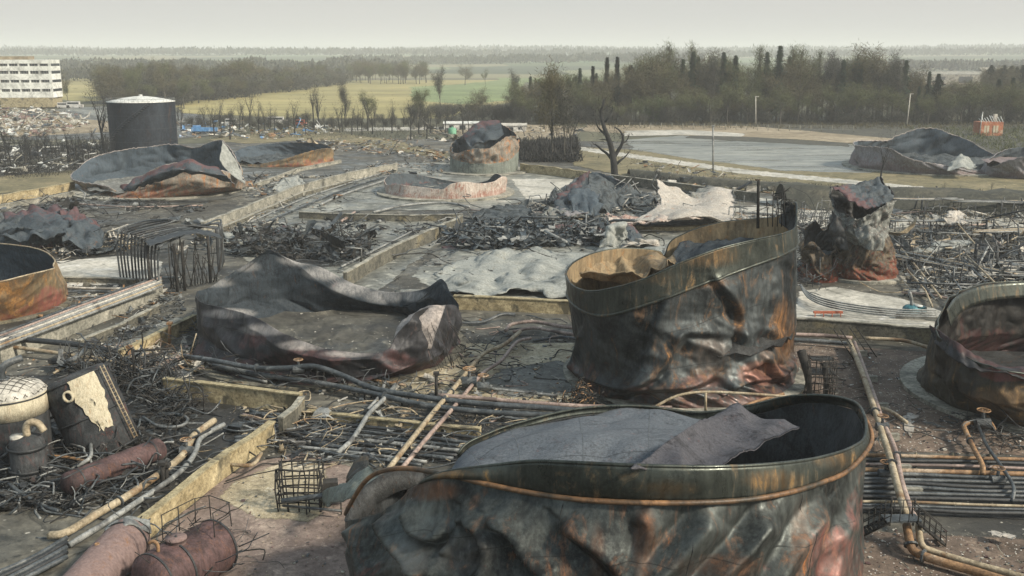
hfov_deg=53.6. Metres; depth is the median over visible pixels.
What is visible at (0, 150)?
burnt sapling
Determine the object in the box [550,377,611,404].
wire nest
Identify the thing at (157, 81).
bare tree
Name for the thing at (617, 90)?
conifer tree
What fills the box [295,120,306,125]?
parked car
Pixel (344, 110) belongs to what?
burnt tree
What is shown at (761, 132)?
clay strip
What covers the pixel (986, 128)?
window
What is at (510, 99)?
bare tree
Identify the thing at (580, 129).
rubble
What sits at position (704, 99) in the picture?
young tree
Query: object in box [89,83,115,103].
young tree
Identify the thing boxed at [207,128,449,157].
grass slope
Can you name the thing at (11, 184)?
grass verge
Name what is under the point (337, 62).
woodland
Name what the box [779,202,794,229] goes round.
black corner plate
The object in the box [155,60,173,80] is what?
woodland tree
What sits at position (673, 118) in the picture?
bush
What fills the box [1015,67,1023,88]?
woodland tree
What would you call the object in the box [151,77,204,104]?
young tree
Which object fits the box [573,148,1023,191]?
olive verge
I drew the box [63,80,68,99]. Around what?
bare tree
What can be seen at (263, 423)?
burnt pipe
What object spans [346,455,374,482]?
torn plate
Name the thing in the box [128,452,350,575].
gravel bed
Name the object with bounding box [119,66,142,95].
bare tree
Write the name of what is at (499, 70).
hills
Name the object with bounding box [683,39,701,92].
bare tree
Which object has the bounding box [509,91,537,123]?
young tree
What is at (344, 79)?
young tree
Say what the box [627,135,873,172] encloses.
lagoon
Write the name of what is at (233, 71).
woodland tree
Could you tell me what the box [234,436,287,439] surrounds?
burnt pipe
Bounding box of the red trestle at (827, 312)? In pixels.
[813,311,842,316]
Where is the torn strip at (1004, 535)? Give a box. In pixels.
[988,531,1015,539]
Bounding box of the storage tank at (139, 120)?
[106,94,177,151]
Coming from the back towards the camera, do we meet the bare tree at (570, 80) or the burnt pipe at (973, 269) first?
the bare tree at (570, 80)
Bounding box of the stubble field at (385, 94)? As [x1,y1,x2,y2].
[175,80,507,118]
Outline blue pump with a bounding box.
[902,292,926,313]
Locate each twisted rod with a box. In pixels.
[757,198,771,226]
[762,190,788,226]
[772,187,796,226]
[775,195,782,226]
[784,187,790,225]
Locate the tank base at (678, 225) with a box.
[589,206,717,230]
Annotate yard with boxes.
[57,256,162,285]
[412,217,803,298]
[433,124,582,138]
[905,218,1023,306]
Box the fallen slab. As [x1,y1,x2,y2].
[911,240,971,253]
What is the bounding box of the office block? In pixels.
[0,56,62,107]
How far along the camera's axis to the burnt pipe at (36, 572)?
59.98 m
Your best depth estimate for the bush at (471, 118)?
455.75 m
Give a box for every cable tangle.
[0,418,223,538]
[1,196,167,262]
[17,333,220,432]
[66,342,137,382]
[108,490,282,575]
[163,330,421,399]
[193,388,524,483]
[224,213,672,264]
[230,171,389,228]
[403,314,573,398]
[457,194,761,223]
[760,186,843,295]
[817,356,1020,453]
[859,206,1023,301]
[948,399,1023,454]
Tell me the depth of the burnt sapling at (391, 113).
402.09 m
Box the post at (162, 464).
[158,460,169,489]
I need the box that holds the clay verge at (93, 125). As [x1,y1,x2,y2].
[0,116,108,137]
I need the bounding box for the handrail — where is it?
[654,391,786,405]
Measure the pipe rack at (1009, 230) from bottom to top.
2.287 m
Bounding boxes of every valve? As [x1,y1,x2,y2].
[179,437,193,454]
[293,358,304,372]
[462,366,476,386]
[477,373,488,389]
[875,414,889,430]
[877,459,890,477]
[973,407,991,427]
[988,465,1005,484]
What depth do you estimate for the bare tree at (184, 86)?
560.64 m
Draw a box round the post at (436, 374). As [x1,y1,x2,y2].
[433,371,438,395]
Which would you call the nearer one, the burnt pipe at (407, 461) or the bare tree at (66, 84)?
the burnt pipe at (407, 461)
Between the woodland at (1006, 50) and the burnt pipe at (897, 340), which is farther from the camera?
the woodland at (1006, 50)
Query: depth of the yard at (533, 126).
395.89 m
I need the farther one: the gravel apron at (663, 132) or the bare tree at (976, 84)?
the bare tree at (976, 84)
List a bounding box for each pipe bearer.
[872,452,875,513]
[952,452,955,509]
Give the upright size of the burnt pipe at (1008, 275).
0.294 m
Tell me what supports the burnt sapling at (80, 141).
on the ground at (950, 524)
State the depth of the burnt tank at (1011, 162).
251.76 m
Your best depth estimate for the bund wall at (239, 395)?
88.31 m
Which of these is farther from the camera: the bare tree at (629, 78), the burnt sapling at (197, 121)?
the bare tree at (629, 78)
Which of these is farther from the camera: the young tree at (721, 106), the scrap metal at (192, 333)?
the young tree at (721, 106)
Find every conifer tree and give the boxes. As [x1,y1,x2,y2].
[526,76,532,112]
[574,68,589,118]
[590,65,595,114]
[603,57,610,110]
[611,56,623,122]
[619,65,635,114]
[674,59,685,115]
[679,51,699,120]
[692,56,701,120]
[712,52,733,119]
[727,55,742,119]
[756,52,775,116]
[767,46,785,122]
[835,60,849,120]
[849,62,866,121]
[850,63,857,115]
[895,60,911,117]
[919,71,932,117]
[927,73,950,106]
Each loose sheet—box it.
[395,289,421,291]
[423,255,466,266]
[542,206,589,219]
[688,185,736,203]
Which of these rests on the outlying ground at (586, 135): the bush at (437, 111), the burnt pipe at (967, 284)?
the bush at (437, 111)
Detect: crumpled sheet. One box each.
[434,246,666,298]
[604,209,703,224]
[635,179,734,221]
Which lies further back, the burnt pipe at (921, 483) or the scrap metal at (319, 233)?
the scrap metal at (319, 233)
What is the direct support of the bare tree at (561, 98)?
on the ground at (950, 524)
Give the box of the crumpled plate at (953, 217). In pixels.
[943,210,968,224]
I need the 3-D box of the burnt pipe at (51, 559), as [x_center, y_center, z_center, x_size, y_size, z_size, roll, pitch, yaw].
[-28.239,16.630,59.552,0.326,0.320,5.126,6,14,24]
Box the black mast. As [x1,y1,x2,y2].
[756,180,759,228]
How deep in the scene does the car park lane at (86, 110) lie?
549.97 m
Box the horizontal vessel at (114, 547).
[63,516,151,575]
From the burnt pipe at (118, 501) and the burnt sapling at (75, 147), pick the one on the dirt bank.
the burnt pipe at (118, 501)
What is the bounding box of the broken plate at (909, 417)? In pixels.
[902,413,918,437]
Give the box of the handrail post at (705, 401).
[704,392,706,410]
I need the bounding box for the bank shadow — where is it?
[685,135,848,146]
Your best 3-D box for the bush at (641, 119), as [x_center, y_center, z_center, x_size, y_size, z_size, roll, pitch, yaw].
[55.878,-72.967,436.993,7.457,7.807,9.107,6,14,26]
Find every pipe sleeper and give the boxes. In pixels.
[850,350,867,356]
[859,375,877,381]
[868,402,888,409]
[878,433,899,440]
[901,464,911,468]
[906,487,922,495]
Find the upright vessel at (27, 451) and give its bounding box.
[6,418,49,487]
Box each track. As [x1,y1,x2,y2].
[581,147,922,186]
[685,193,783,203]
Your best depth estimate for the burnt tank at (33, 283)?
119.57 m
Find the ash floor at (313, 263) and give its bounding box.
[284,232,347,266]
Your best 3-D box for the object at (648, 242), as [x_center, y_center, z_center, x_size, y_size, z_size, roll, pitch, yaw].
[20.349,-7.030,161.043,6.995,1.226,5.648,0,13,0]
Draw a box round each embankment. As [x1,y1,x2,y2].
[0,153,103,167]
[627,169,781,190]
[774,182,1023,217]
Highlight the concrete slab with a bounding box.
[241,163,570,227]
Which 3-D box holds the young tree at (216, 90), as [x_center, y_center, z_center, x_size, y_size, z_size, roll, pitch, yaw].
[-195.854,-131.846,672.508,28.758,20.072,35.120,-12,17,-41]
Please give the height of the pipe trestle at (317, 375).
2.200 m
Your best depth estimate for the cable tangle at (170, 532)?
61.28 m
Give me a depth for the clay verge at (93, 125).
422.62 m
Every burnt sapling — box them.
[0,126,14,164]
[0,135,4,162]
[18,132,30,162]
[24,131,33,159]
[27,131,40,164]
[36,135,47,164]
[37,138,46,164]
[47,139,53,161]
[48,131,59,156]
[60,126,71,162]
[69,127,79,160]
[73,129,86,157]
[80,139,85,162]
[85,131,95,157]
[90,127,99,154]
[97,141,103,154]
[101,127,111,152]
[176,98,184,130]
[195,109,201,131]
[207,106,214,126]
[218,98,224,126]
[234,104,244,129]
[238,101,247,124]
[252,94,262,132]
[257,105,267,129]
[271,108,276,133]
[285,105,292,129]
[288,99,299,132]
[301,109,307,134]
[310,100,320,124]
[332,104,343,132]
[340,105,342,131]
[350,103,357,134]
[354,104,360,130]
[357,105,365,134]
[366,102,378,133]
[372,100,376,126]
[386,102,393,129]
[406,98,412,123]
[417,96,425,134]
[426,106,433,131]
[442,111,448,132]
[457,98,466,133]
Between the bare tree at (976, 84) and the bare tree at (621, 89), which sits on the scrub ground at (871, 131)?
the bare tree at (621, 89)
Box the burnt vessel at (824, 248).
[797,220,838,282]
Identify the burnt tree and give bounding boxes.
[0,120,6,154]
[19,126,31,166]
[32,120,50,156]
[64,136,74,162]
[80,78,109,148]
[205,103,221,137]
[217,108,222,132]
[226,103,239,139]
[241,89,254,126]
[266,106,271,127]
[305,80,320,122]
[312,84,323,121]
[340,87,349,126]
[358,94,368,130]
[387,104,398,132]
[404,103,416,139]
[422,110,430,138]
[549,119,561,151]
[564,103,581,151]
[585,93,642,174]
[629,172,639,189]
[651,161,661,194]
[875,130,897,176]
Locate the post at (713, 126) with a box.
[711,125,715,171]
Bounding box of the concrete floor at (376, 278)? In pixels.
[239,214,440,289]
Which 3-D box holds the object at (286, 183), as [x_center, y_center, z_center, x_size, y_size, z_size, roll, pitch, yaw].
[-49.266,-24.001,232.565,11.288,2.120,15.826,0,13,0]
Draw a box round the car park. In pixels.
[0,106,224,139]
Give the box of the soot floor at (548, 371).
[483,360,575,397]
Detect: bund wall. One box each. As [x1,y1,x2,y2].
[0,182,74,203]
[0,191,74,208]
[63,276,162,285]
[76,304,160,349]
[115,314,196,355]
[137,420,275,537]
[162,377,302,411]
[200,163,396,229]
[210,180,351,236]
[254,159,340,187]
[277,396,304,436]
[299,211,462,221]
[306,409,481,435]
[342,215,462,282]
[453,294,570,314]
[520,163,603,178]
[604,173,756,202]
[796,317,930,344]
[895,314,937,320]
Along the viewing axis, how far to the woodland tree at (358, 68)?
1123.11 m
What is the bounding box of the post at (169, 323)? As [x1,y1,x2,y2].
[165,321,172,347]
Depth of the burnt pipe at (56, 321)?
113.07 m
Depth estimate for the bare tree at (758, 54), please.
463.38 m
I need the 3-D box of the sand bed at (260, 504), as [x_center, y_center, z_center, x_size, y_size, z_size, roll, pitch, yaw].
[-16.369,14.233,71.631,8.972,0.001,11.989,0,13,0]
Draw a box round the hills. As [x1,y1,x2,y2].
[0,49,1023,77]
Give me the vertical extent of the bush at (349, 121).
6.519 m
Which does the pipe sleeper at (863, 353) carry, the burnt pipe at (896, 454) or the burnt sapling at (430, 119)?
the burnt pipe at (896, 454)
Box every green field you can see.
[409,80,525,103]
[498,78,623,82]
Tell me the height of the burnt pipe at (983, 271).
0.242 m
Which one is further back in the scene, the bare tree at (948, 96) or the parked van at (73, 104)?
the parked van at (73, 104)
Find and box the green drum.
[448,127,455,133]
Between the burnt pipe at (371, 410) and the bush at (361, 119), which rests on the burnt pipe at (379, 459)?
the burnt pipe at (371, 410)
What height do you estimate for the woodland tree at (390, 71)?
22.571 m
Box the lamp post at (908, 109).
[906,94,910,123]
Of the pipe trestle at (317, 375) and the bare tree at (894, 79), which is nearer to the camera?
the pipe trestle at (317, 375)
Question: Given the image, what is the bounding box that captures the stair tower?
[797,349,842,396]
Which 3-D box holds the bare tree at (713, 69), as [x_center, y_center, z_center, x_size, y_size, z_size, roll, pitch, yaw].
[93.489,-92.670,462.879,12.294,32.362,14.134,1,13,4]
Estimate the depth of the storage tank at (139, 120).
306.65 m
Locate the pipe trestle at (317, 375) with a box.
[316,369,324,380]
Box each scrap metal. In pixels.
[0,185,207,224]
[0,408,218,522]
[4,307,196,391]
[32,224,227,260]
[47,321,222,430]
[52,276,181,317]
[94,333,211,378]
[104,291,187,342]
[179,310,259,381]
[201,169,398,240]
[205,212,379,265]
[208,362,561,415]
[227,403,526,467]
[228,209,667,294]
[241,159,449,197]
[296,135,449,162]
[323,201,558,235]
[423,207,635,250]
[529,174,737,231]
[636,159,979,193]
[664,195,909,230]
[797,205,843,289]
[889,196,1023,297]
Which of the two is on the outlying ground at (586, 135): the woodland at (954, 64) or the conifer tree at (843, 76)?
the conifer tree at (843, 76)
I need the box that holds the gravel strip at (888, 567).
[862,531,1023,575]
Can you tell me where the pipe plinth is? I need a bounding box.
[0,286,162,361]
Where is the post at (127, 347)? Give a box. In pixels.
[125,345,132,361]
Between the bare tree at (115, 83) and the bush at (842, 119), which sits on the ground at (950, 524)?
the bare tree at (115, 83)
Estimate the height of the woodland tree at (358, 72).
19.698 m
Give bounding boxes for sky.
[0,0,1023,50]
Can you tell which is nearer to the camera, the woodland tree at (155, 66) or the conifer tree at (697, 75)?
the conifer tree at (697, 75)
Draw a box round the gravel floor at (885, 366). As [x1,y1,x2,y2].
[794,343,1023,455]
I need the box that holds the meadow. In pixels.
[61,78,101,101]
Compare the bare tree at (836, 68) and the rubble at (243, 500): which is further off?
the bare tree at (836, 68)
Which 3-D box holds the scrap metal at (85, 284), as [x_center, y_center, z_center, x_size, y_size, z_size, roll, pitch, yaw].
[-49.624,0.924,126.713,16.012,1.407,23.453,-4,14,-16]
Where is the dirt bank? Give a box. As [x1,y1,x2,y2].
[0,511,102,575]
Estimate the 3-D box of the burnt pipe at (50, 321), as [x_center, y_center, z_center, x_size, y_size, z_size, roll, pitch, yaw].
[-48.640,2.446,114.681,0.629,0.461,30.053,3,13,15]
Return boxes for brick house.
[972,112,1003,135]
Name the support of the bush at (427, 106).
on the outlying ground at (586, 135)
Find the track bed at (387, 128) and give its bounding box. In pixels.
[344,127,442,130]
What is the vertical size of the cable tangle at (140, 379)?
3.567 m
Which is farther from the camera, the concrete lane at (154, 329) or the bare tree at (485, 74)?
the bare tree at (485, 74)
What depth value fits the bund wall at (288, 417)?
82.43 m
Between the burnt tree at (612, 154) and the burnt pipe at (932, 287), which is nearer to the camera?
the burnt pipe at (932, 287)
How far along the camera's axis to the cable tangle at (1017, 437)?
80.66 m
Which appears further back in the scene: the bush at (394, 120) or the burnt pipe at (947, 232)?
the bush at (394, 120)
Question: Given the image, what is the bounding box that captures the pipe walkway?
[863,498,947,546]
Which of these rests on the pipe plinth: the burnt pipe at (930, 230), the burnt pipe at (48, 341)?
the burnt pipe at (48, 341)
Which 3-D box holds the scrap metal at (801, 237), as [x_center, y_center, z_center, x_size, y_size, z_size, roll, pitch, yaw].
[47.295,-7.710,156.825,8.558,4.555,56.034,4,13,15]
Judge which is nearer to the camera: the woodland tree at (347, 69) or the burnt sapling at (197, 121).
the burnt sapling at (197, 121)
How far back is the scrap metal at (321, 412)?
81.96 m
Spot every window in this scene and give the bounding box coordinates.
[984,126,988,132]
[993,126,998,132]
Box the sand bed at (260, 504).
[220,459,326,521]
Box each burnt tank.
[0,204,103,250]
[0,243,74,324]
[70,140,247,200]
[186,249,466,390]
[234,142,334,167]
[341,394,873,575]
[377,173,514,201]
[438,120,526,175]
[539,171,659,216]
[563,202,804,410]
[829,176,906,284]
[842,127,999,176]
[899,281,1023,434]
[981,147,1023,178]
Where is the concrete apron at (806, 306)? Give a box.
[796,287,940,326]
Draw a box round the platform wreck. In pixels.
[274,458,377,514]
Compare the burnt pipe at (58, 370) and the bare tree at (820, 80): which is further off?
the bare tree at (820, 80)
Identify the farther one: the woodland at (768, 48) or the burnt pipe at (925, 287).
the woodland at (768, 48)
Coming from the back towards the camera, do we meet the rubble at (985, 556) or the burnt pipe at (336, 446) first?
the burnt pipe at (336, 446)
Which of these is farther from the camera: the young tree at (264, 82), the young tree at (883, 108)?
the young tree at (264, 82)
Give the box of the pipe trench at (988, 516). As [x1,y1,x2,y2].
[863,457,1023,518]
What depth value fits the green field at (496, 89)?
828.69 m
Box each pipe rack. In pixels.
[889,219,984,233]
[893,197,963,213]
[895,254,966,274]
[898,259,962,265]
[899,251,966,266]
[903,288,958,297]
[936,259,1016,280]
[951,200,1023,213]
[963,273,1023,282]
[971,228,1023,242]
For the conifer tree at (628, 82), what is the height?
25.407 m
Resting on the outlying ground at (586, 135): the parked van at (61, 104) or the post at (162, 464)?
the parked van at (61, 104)
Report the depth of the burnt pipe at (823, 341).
106.32 m
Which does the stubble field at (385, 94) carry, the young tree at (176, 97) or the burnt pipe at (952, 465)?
the young tree at (176, 97)
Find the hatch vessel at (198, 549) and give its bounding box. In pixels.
[131,495,237,575]
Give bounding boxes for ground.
[0,78,1020,144]
[0,138,1023,575]
[586,118,1023,151]
[733,206,1023,227]
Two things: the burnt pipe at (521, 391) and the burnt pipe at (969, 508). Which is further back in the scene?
the burnt pipe at (521, 391)
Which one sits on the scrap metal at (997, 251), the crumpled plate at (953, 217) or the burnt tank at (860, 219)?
the crumpled plate at (953, 217)
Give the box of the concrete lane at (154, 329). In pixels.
[90,317,182,364]
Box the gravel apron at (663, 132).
[623,130,744,136]
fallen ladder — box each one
[833,329,853,358]
[849,327,876,356]
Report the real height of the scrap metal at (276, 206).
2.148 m
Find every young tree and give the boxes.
[81,70,145,100]
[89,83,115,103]
[91,79,115,99]
[111,89,134,98]
[126,70,174,95]
[129,88,150,96]
[135,86,160,95]
[139,75,208,105]
[140,83,159,96]
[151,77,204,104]
[173,71,220,100]
[179,68,231,99]
[200,76,234,99]
[202,86,213,100]
[216,72,254,97]
[225,70,273,96]
[229,78,246,97]
[251,72,281,93]
[262,71,289,92]
[267,67,316,91]
[287,70,325,89]
[300,68,335,86]
[318,71,345,86]
[326,66,353,84]
[333,72,359,84]
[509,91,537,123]
[524,79,574,120]
[565,83,608,120]
[587,88,611,121]
[605,95,639,121]
[620,84,661,118]
[626,100,644,120]
[667,90,702,121]
[693,87,738,115]
[694,88,725,122]
[717,78,746,122]
[721,93,748,116]
[728,84,762,123]
[741,96,762,114]
[750,89,775,121]
[767,83,794,124]
[785,79,842,117]
[788,90,816,122]
[808,102,824,118]
[818,103,834,122]
[862,95,889,118]
[881,91,921,114]
[901,101,915,122]
[941,96,968,120]
[942,77,1001,122]
[991,79,1023,121]
[991,80,1023,121]
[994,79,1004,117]
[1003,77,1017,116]
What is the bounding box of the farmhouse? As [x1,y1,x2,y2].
[976,67,1009,70]
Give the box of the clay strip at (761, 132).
[583,125,891,142]
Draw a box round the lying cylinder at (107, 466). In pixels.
[60,436,166,495]
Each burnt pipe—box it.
[0,275,161,333]
[0,276,161,335]
[0,278,161,338]
[0,280,161,340]
[0,282,161,342]
[0,284,161,345]
[0,285,161,348]
[0,336,115,352]
[0,427,35,459]
[0,535,68,573]
[0,540,67,575]
[7,481,59,512]
[8,545,68,575]
[13,345,126,362]
[17,550,68,575]
[26,554,67,575]
[46,417,216,539]
[51,454,84,461]
[52,359,142,373]
[58,442,92,473]
[64,347,87,364]
[67,286,122,289]
[67,295,97,298]
[68,290,111,292]
[68,422,225,547]
[79,203,202,207]
[141,412,188,428]
[182,354,572,411]
[204,452,262,467]
[211,357,267,382]
[211,363,551,416]
[221,425,255,430]
[223,423,276,431]
[234,433,250,438]
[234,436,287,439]
[234,439,294,442]
[241,413,278,428]
[243,420,300,426]
[249,409,295,424]
[249,412,279,415]
[250,169,393,222]
[257,422,321,432]
[263,175,387,223]
[271,439,310,443]
[276,424,328,431]
[277,431,321,437]
[286,221,330,225]
[287,433,373,456]
[298,418,476,438]
[298,423,467,443]
[298,445,426,463]
[304,431,458,452]
[306,437,456,456]
[311,428,462,446]
[311,441,453,460]
[319,180,383,205]
[319,450,421,466]
[335,383,397,452]
[340,229,416,267]
[367,380,385,410]
[371,379,405,385]
[372,201,469,212]
[386,330,521,467]
[401,337,531,465]
[438,393,671,407]
[462,313,515,324]
[469,208,565,219]
[477,414,524,420]
[489,387,557,396]
[504,320,571,331]
[512,326,573,335]
[533,336,574,342]
[742,211,820,216]
[744,392,784,404]
[794,338,847,345]
[795,333,851,339]
[800,284,935,310]
[800,285,935,312]
[801,287,935,315]
[802,289,935,317]
[847,339,908,513]
[852,341,916,514]
[863,490,1023,497]
[863,494,1023,502]
[863,500,1023,507]
[863,504,1023,510]
[863,506,1023,515]
[864,336,926,348]
[864,477,1023,484]
[864,480,1023,489]
[864,485,1023,493]
[865,467,1023,476]
[865,472,1023,480]
[866,453,1023,460]
[866,458,1023,464]
[866,463,1023,469]
[880,406,907,423]
[896,211,931,214]
[896,250,934,299]
[900,248,941,298]
[901,291,947,298]
[902,523,1002,575]
[904,239,959,242]
[906,268,932,307]
[906,282,977,285]
[907,223,991,226]
[909,230,980,234]
[915,524,1023,575]
[927,218,932,243]
[943,266,961,289]
[957,224,974,244]
[960,255,986,282]
[961,421,985,474]
[966,254,994,281]
[976,424,1015,502]
[977,261,1023,263]
[977,263,1023,265]
[978,268,1021,270]
[978,272,1023,274]
[980,274,1023,276]
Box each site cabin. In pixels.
[443,121,479,129]
[501,123,526,131]
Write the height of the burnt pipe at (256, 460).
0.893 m
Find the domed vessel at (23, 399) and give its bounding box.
[0,354,53,472]
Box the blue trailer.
[191,125,217,133]
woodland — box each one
[0,42,1023,53]
[0,45,1023,57]
[44,55,405,73]
[60,63,222,80]
[342,51,704,64]
[806,56,1023,71]
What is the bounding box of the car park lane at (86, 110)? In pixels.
[62,107,107,120]
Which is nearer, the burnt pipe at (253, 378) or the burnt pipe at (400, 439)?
the burnt pipe at (400, 439)
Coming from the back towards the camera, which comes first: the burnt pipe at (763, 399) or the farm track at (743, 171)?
the farm track at (743, 171)
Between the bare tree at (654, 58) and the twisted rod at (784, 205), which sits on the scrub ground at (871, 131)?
the bare tree at (654, 58)
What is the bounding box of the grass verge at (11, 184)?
[0,170,75,193]
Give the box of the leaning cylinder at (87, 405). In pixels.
[47,363,141,460]
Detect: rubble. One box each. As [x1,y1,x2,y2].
[0,105,90,137]
[0,128,109,177]
[177,117,338,138]
[180,463,346,575]
[406,116,583,141]
[420,319,571,396]
[794,346,1023,455]
[864,528,1023,575]
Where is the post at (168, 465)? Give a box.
[165,462,173,488]
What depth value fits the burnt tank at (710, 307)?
87.90 m
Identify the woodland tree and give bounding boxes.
[91,63,108,82]
[91,64,122,81]
[120,64,143,86]
[137,59,154,72]
[141,57,178,70]
[142,60,157,86]
[145,61,165,72]
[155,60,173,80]
[156,62,176,82]
[160,62,189,80]
[178,71,204,101]
[180,64,202,76]
[194,65,208,77]
[218,58,246,76]
[225,59,244,95]
[225,61,254,80]
[238,58,259,74]
[241,58,252,76]
[248,63,270,91]
[313,64,323,71]
[344,64,353,81]
[351,65,362,81]
[352,60,365,81]
[361,64,375,82]
[362,62,378,80]
[364,65,373,83]
[376,66,385,83]
[381,63,389,83]
[388,62,395,82]
[389,63,405,83]
[394,63,409,83]
[398,61,407,83]
[407,65,424,83]
[410,61,429,83]
[418,59,428,82]
[973,68,1001,85]
[980,65,997,78]
[983,68,997,87]
[986,62,1021,86]
[995,64,1020,85]
[997,68,1006,84]
[1003,64,1023,86]
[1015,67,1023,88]
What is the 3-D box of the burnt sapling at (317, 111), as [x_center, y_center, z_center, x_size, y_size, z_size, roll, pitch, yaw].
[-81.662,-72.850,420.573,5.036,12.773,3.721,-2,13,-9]
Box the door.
[959,77,972,82]
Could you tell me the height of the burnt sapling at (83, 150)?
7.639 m
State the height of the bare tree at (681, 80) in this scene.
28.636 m
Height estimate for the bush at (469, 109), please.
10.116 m
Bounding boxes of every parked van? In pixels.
[57,102,67,107]
[66,101,83,107]
[271,117,285,122]
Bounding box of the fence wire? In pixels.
[631,122,833,129]
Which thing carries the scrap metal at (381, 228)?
on the tank yard at (427, 277)
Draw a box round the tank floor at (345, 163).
[46,156,387,209]
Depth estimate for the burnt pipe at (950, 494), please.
69.78 m
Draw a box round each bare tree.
[60,71,72,90]
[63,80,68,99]
[92,68,126,98]
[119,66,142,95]
[145,71,178,98]
[175,74,193,108]
[337,81,351,121]
[358,90,379,124]
[410,85,430,121]
[430,63,446,98]
[457,63,473,79]
[463,84,491,120]
[481,68,487,83]
[501,82,531,122]
[506,77,528,120]
[507,68,521,90]
[529,56,570,150]
[552,78,578,160]
[562,67,584,101]
[581,66,625,107]
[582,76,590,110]
[595,71,638,100]
[606,64,654,117]
[620,63,658,100]
[621,50,667,118]
[632,44,678,114]
[633,47,664,86]
[653,60,706,122]
[661,37,676,116]
[666,53,688,113]
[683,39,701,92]
[687,51,732,96]
[689,47,755,120]
[696,46,725,122]
[704,53,733,116]
[708,54,726,103]
[716,56,746,116]
[727,62,767,121]
[735,63,760,119]
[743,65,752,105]
[746,44,769,119]
[749,50,776,110]
[753,52,817,121]
[761,55,795,93]
[784,43,799,119]
[785,54,828,117]
[790,44,810,118]
[796,49,820,111]
[800,63,835,115]
[806,63,820,112]
[811,49,828,108]
[819,58,840,107]
[821,50,839,103]
[827,48,851,97]
[837,64,849,113]
[839,38,909,121]
[840,48,872,88]
[845,58,870,103]
[865,57,887,99]
[866,58,913,119]
[868,68,918,119]
[880,64,898,122]
[886,45,909,121]
[901,63,932,104]
[940,86,960,117]
[958,78,984,121]
[967,81,999,110]
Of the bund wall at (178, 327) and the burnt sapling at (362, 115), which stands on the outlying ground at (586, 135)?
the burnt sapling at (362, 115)
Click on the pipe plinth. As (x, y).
(62, 331)
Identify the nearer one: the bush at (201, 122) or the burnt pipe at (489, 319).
the burnt pipe at (489, 319)
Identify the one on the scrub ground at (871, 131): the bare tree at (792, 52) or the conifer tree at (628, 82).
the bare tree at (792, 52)
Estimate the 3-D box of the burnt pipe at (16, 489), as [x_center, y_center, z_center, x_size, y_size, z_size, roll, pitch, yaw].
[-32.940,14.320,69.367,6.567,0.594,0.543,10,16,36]
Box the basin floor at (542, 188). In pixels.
[512,179,573,199]
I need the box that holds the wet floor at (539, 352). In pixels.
[397,343,574,401]
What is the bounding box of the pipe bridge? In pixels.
[116,218,224,292]
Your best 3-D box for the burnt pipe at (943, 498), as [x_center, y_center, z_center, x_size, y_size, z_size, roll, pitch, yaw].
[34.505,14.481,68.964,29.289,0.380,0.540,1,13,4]
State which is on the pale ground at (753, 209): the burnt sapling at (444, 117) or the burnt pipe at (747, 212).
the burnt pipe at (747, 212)
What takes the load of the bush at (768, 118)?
on the scrub ground at (871, 131)
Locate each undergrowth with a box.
[0,140,110,178]
[182,119,511,138]
[518,134,584,161]
[575,117,1023,129]
[626,169,983,190]
[903,124,1023,151]
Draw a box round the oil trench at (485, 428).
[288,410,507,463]
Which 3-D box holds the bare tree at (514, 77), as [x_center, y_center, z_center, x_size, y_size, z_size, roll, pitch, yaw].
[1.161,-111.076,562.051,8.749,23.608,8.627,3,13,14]
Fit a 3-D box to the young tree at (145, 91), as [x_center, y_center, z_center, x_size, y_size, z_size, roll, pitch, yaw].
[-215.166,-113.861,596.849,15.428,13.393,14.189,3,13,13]
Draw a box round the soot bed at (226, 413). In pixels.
[0,371,263,506]
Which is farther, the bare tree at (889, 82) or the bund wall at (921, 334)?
the bare tree at (889, 82)
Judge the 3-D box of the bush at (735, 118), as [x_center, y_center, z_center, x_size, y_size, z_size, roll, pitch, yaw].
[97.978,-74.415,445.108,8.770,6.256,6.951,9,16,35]
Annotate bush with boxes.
[184,117,194,124]
[193,115,205,125]
[227,116,241,126]
[241,114,254,123]
[248,118,257,128]
[255,114,266,125]
[262,116,273,126]
[275,120,287,128]
[281,118,295,127]
[287,113,302,124]
[301,112,312,121]
[308,119,317,127]
[325,116,337,127]
[339,116,351,126]
[353,114,363,125]
[359,121,371,129]
[375,114,383,122]
[380,116,389,125]
[387,115,396,123]
[404,103,425,118]
[408,103,434,119]
[413,121,423,127]
[428,99,448,119]
[442,102,456,116]
[444,114,457,120]
[457,102,470,114]
[457,112,472,120]
[463,101,482,118]
[467,111,477,120]
[470,103,490,119]
[482,99,506,119]
[486,101,508,119]
[492,102,514,120]
[502,117,518,122]
[503,104,522,120]
[509,106,532,123]
[523,106,549,123]
[536,112,550,124]
[585,107,605,123]
[603,110,618,123]
[618,111,637,124]
[629,90,664,122]
[634,112,648,124]
[646,114,656,123]
[649,101,673,123]
[659,106,685,124]
[672,106,698,123]
[697,107,709,122]
[702,109,722,123]
[719,104,736,122]
[724,113,740,122]
[735,104,759,123]
[757,111,768,123]
[759,108,774,124]
[777,111,792,122]
[789,108,807,122]
[800,112,815,124]
[802,108,824,123]
[819,103,844,122]
[838,116,850,124]
[878,113,890,123]
[894,110,913,124]
[908,105,924,122]
[921,113,937,123]
[959,110,975,122]
[969,111,985,122]
[970,103,1000,120]
[998,105,1019,122]
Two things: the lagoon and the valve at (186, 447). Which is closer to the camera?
the valve at (186, 447)
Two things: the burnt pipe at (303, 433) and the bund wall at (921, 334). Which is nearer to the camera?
the burnt pipe at (303, 433)

